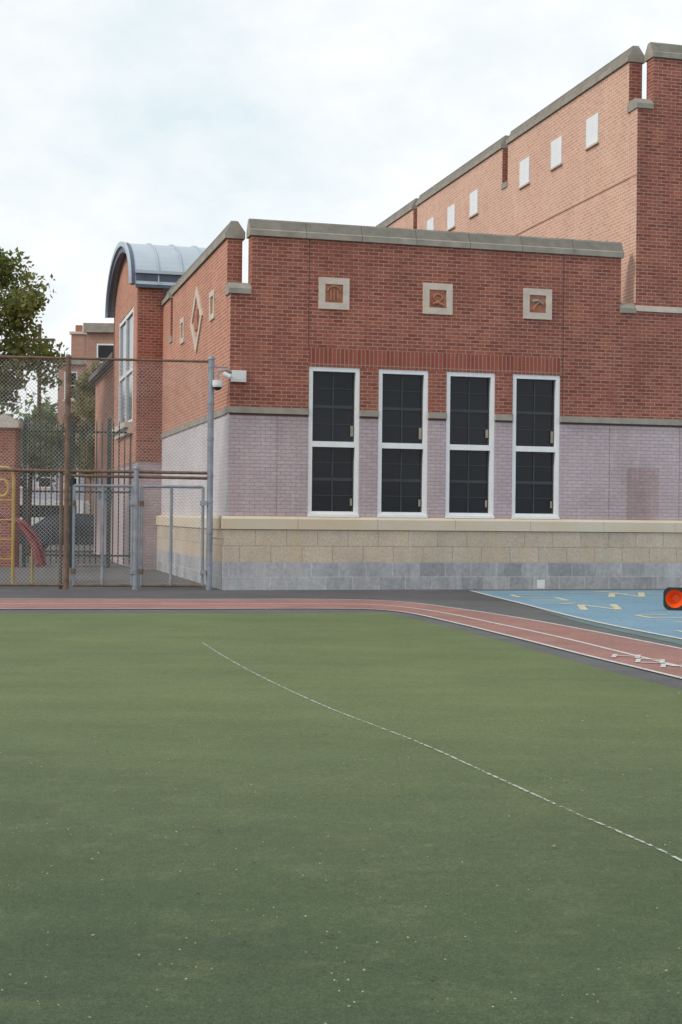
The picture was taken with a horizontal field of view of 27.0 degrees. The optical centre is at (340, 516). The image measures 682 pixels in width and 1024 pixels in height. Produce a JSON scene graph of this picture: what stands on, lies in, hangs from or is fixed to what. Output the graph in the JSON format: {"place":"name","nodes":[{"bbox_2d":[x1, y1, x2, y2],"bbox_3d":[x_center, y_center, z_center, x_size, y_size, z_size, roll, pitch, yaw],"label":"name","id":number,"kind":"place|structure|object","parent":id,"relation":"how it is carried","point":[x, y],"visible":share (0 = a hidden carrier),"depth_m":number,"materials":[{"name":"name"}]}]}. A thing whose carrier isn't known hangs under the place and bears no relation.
{"place":"outdoors","nodes":[
{"label":"outdoors","id":0,"kind":"place"},
{"bbox_2d":[0,613,681,1023],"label":"green play field","id":1,"kind":"structure","parent":0,"point":[420,823],"depth_m":6.62,"materials":[{"name":"paint"}]},
{"bbox_2d":[0,603,679,1023],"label":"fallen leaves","id":2,"kind":"object","parent":1,"relation":"on","point":[318,793],"visible":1,"depth_m":6.28,"materials":[{"name":"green plant"}]},
{"bbox_2d":[205,644,681,860],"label":"field arc line","id":3,"kind":"object","parent":1,"relation":"on","point":[468,764],"visible":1,"depth_m":8.30,"materials":[{"name":"white paint"}]},
{"bbox_2d":[0,543,681,689],"bbox_3d":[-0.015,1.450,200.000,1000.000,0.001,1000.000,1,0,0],"label":"ground","id":4,"kind":"structure","parent":0,"point":[47,573],"depth_m":22.69,"materials":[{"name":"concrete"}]},
{"bbox_2d":[0,413,22,566],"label":"brick gate pillar","id":5,"kind":"structure","parent":4,"relation":"on","point":[12,425],"depth_m":37.70,"materials":[{"name":"brick"}]},
{"bbox_2d":[0,398,36,449],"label":"shade tree","id":6,"kind":"object","parent":4,"relation":"on","point":[6,404],"visible":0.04,"depth_m":65.93,"materials":[{"name":"green plant"}]},
{"bbox_2d":[0,466,46,583],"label":"playground slide","id":7,"kind":"object","parent":4,"relation":"on","point":[35,548],"visible":0.76,"depth_m":28.98,"materials":[{"name":"yellow paint"}]},
{"bbox_2d":[2,391,57,428],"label":"distant trees","id":8,"kind":"object","parent":4,"relation":"on","point":[52,414],"visible":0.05,"depth_m":108.08,"materials":[{"name":"green plant"}]},
{"bbox_2d":[0,247,67,414],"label":"maple tree","id":9,"kind":"object","parent":4,"relation":"on","point":[18,304],"visible":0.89,"depth_m":44.49,"materials":[{"name":"green plant"}]},
{"bbox_2d":[31,324,54,427],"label":"utility pole","id":10,"kind":"object","parent":4,"relation":"on","point":[39,384],"visible":0.3,"depth_m":83.90,"materials":[{"name":"brown wood"}]},
{"bbox_2d":[19,416,84,553],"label":"street tree","id":11,"kind":"object","parent":4,"relation":"on","point":[54,450],"visible":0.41,"depth_m":49.72,"materials":[{"name":"green plant"}]},
{"bbox_2d":[20,427,83,499],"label":"clapboard house","id":12,"kind":"structure","parent":4,"relation":"on","point":[76,481],"depth_m":82.00,"materials":[{"name":"white"}]},
{"bbox_2d":[20,500,89,525],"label":"parked van","id":13,"kind":"object","parent":4,"relation":"on","point":[42,515],"visible":0.06,"depth_m":65.05,"materials":[{"name":"white metal"}]},
{"bbox_2d":[19,513,93,549],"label":"parked car","id":14,"kind":"object","parent":4,"relation":"on","point":[87,519],"visible":0.13,"depth_m":53.12,"materials":[{"name":"paint"}]},
{"bbox_2d":[58,359,86,445],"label":"brick townhouse","id":15,"kind":"structure","parent":4,"relation":"on","point":[61,396],"depth_m":88.00,"materials":[{"name":"brick"}]},
{"bbox_2d":[69,325,86,356],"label":"brick chimney","id":16,"kind":"object","parent":15,"relation":"on","point":[78,342],"visible":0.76,"depth_m":88.50,"materials":[{"name":"brick"}]},
{"bbox_2d":[22,417,130,567],"bbox_3d":[-7.051,-0.624,38.015,2.914,4.000,0.090,1,0,0],"label":"iron picket fence","id":17,"kind":"object","parent":4,"relation":"on","point":[72,479],"visible":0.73,"depth_m":38.00,"materials":[{"name":"black metal"}]},
{"bbox_2d":[62,360,103,547],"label":"street tree","id":18,"kind":"object","parent":4,"relation":"on","point":[88,417],"visible":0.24,"depth_m":59.42,"materials":[{"name":"green plant"}]},
{"bbox_2d":[83,323,113,513],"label":"brick townhouse","id":19,"kind":"structure","parent":4,"relation":"on","point":[100,340],"depth_m":70.00,"materials":[{"name":"brick"}]},
{"bbox_2d":[89,352,113,558],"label":"annex","id":20,"kind":"object","parent":4,"relation":"on","point":[97,376],"visible":0.3,"depth_m":48.29,"materials":[{"name":"red brick"}]},
{"bbox_2d":[0,354,228,589],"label":"chain link fence","id":21,"kind":"object","parent":4,"relation":"on","point":[136,472],"visible":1,"depth_m":27.12,"materials":[{"name":"metal"}]},
{"bbox_2d":[71,484,136,586],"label":"chain link gate","id":22,"kind":"structure","parent":21,"relation":"attached to","point":[131,571],"depth_m":27.14,"materials":[{"name":"metal"}]},
{"bbox_2d":[139,485,207,586],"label":"chain link gate","id":23,"kind":"structure","parent":21,"relation":"attached to","point":[203,503],"depth_m":27.30,"materials":[{"name":"metal"}]},
{"bbox_2d":[105,241,205,569],"bbox_3d":[-5.182,-3.045,40.242,2.410,9.080,6.790,1,0,-15],"label":"barrel roof bay","id":24,"kind":"object","parent":4,"relation":"on","point":[142,280],"visible":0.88,"depth_m":37.20,"materials":[{"name":"red brick"}]},
{"bbox_2d":[0,590,505,600],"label":"asphalt apron","id":25,"kind":"object","parent":4,"relation":"on","point":[425,594],"visible":1,"depth_m":26.04,"materials":[{"name":"grey asphalt"}]},
{"bbox_2d":[156,468,681,589],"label":"masonry base","id":26,"kind":"object","parent":4,"relation":"on","point":[640,547],"visible":0.91,"depth_m":28.65,"materials":[{"name":"stone"}]},
{"bbox_2d":[161,238,241,515],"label":"side wall","id":27,"kind":"structure","parent":26,"relation":"on","point":[219,269],"depth_m":31.05,"materials":[{"name":"brick"}]},
{"bbox_2d":[225,235,681,520],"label":"facade wall","id":28,"kind":"structure","parent":26,"relation":"on","point":[622,377],"depth_m":28.63,"materials":[{"name":"brick"}]},
{"bbox_2d":[212,369,245,390],"bbox_3d":[-2.151,-2.623,27.378,0.660,0.430,0.238,1,0,-15],"label":"security camera","id":29,"kind":"object","parent":28,"relation":"attached to","point":[235,376],"visible":1,"depth_m":27.37,"materials":[{"name":"white plastic"}]},
{"bbox_2d":[180,277,551,352],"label":"stone ornaments","id":30,"kind":"object","parent":28,"relation":"attached to","point":[437,297],"visible":1,"depth_m":28.60,"materials":[{"name":"stone"}]},
{"bbox_2d":[169,98,681,342],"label":"stone ledges","id":31,"kind":"object","parent":28,"relation":"on","point":[245,288],"visible":0.72,"depth_m":29.67,"materials":[{"name":"stone"}]},
{"bbox_2d":[308,366,559,518],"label":"tall windows","id":32,"kind":"structure","parent":28,"relation":"attached to","point":[333,450],"depth_m":28.60,"materials":[{"name":"black glass"}]},
{"bbox_2d":[276,239,679,519],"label":"movement joints","id":33,"kind":"object","parent":28,"relation":"attached to","point":[562,370],"visible":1,"depth_m":29.25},
{"bbox_2d":[634,57,681,315],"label":"tall wing front wall","id":34,"kind":"structure","parent":28,"relation":"on","point":[659,220],"depth_m":29.81,"materials":[{"name":"red brick"}]},
{"bbox_2d":[477,590,681,637],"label":"blue court","id":35,"kind":"object","parent":4,"relation":"on","point":[650,604],"visible":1,"depth_m":23.49,"materials":[{"name":"paint"}]},
{"bbox_2d":[469,590,681,638],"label":"court edge line","id":36,"kind":"object","parent":35,"relation":"on","point":[578,617],"visible":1,"depth_m":20.68,"materials":[{"name":"white paint"}]},
{"bbox_2d":[510,591,681,631],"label":"court number markings","id":37,"kind":"object","parent":35,"relation":"on","point":[614,606],"visible":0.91,"depth_m":24.91,"materials":[{"name":"yellow paint"}]},
{"bbox_2d":[663,587,681,609],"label":"traffic cone","id":38,"kind":"object","parent":35,"relation":"on","point":[672,598],"visible":1,"depth_m":22.64,"materials":[{"name":"plastic"}]},
{"bbox_2d":[534,607,681,644],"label":"court border","id":39,"kind":"object","parent":4,"relation":"on","point":[648,635],"visible":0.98,"depth_m":18.61,"materials":[{"name":"teal paint"}]},
{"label":"roofs and rear walls","id":40,"kind":"object","parent":4,"relation":"on","visible":0},
{"bbox_2d":[161,42,681,305],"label":"parapet copings","id":41,"kind":"object","parent":40,"relation":"on","point":[382,232],"visible":0.81,"depth_m":29.16,"materials":[{"name":"stone"}]},
{"bbox_2d":[388,62,641,302],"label":"tall wing side wall","id":42,"kind":"structure","parent":40,"relation":"attached to","point":[580,193],"depth_m":33.00,"materials":[{"name":"brick"}]},
{"bbox_2d":[427,112,598,230],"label":"wing small windows","id":43,"kind":"structure","parent":42,"relation":"attached to","point":[592,131],"depth_m":35.36,"materials":[{"name":"white glass"}]},
{"bbox_2d":[0,599,681,676],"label":"running track","id":44,"kind":"structure","parent":0,"point":[672,655],"depth_m":20.48,"materials":[{"name":"red rubber"}]},
{"bbox_2d":[0,598,681,677],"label":"track lane markings","id":45,"kind":"object","parent":44,"relation":"on","point":[661,661],"visible":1,"depth_m":18.30,"materials":[{"name":"white paint"}]},
{"bbox_2d":[0,0,681,425],"label":"sky","id":46,"kind":"structure","parent":0,"point":[155,122],"materials":[{"name":"white"}]}
]}

